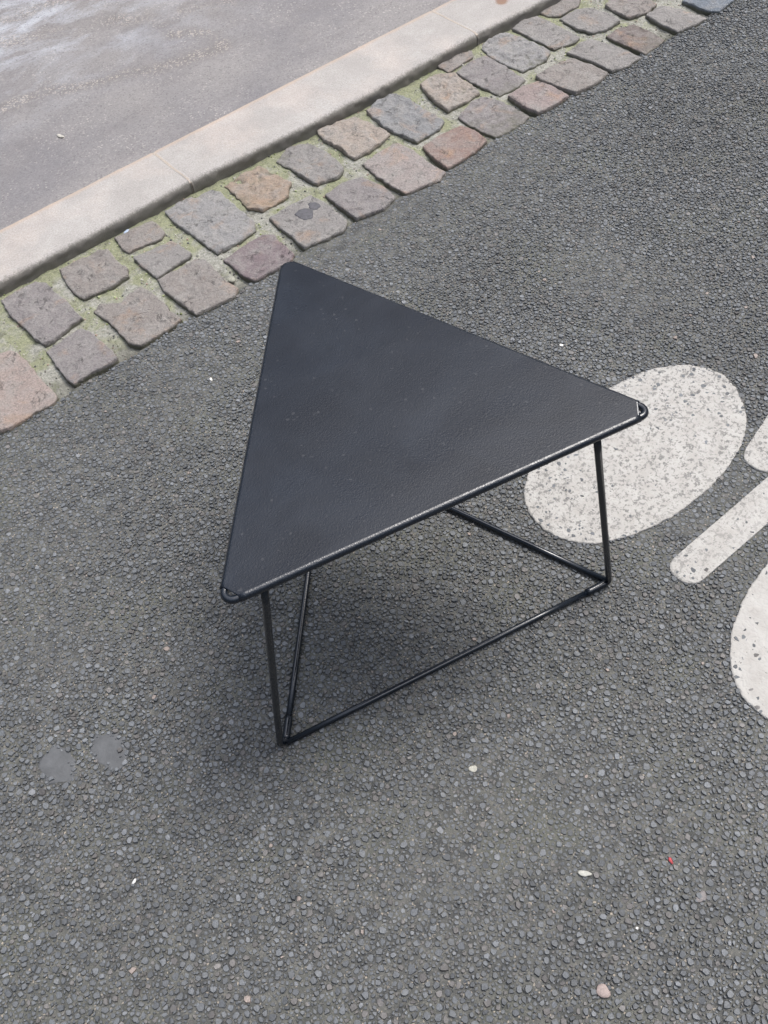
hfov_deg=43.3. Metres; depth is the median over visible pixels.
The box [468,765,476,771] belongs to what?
paper scrap
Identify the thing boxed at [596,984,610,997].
pebble
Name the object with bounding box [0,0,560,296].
kerb
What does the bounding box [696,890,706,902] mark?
pebble
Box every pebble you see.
[227,276,235,282]
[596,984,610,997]
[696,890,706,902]
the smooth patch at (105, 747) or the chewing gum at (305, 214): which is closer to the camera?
the smooth patch at (105, 747)
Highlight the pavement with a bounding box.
[0,0,450,229]
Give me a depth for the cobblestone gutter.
2.39 m
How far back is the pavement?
2.74 m
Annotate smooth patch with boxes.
[38,744,75,784]
[89,732,127,773]
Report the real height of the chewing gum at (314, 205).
0.005 m
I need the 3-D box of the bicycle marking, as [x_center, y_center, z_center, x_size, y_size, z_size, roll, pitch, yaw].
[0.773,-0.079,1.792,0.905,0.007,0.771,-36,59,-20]
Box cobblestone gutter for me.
[0,0,734,433]
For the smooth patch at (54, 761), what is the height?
0.004 m
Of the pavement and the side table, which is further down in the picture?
the side table
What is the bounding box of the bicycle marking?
[524,365,767,718]
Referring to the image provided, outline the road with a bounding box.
[0,0,767,1023]
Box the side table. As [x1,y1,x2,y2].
[220,261,648,746]
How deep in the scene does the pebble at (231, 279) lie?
2.23 m
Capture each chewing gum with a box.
[294,208,312,219]
[308,202,320,209]
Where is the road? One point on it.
(390, 858)
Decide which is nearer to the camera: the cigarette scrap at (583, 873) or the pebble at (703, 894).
the pebble at (703, 894)
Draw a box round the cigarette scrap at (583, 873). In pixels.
[578,870,591,876]
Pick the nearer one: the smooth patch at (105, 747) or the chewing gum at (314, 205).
the smooth patch at (105, 747)

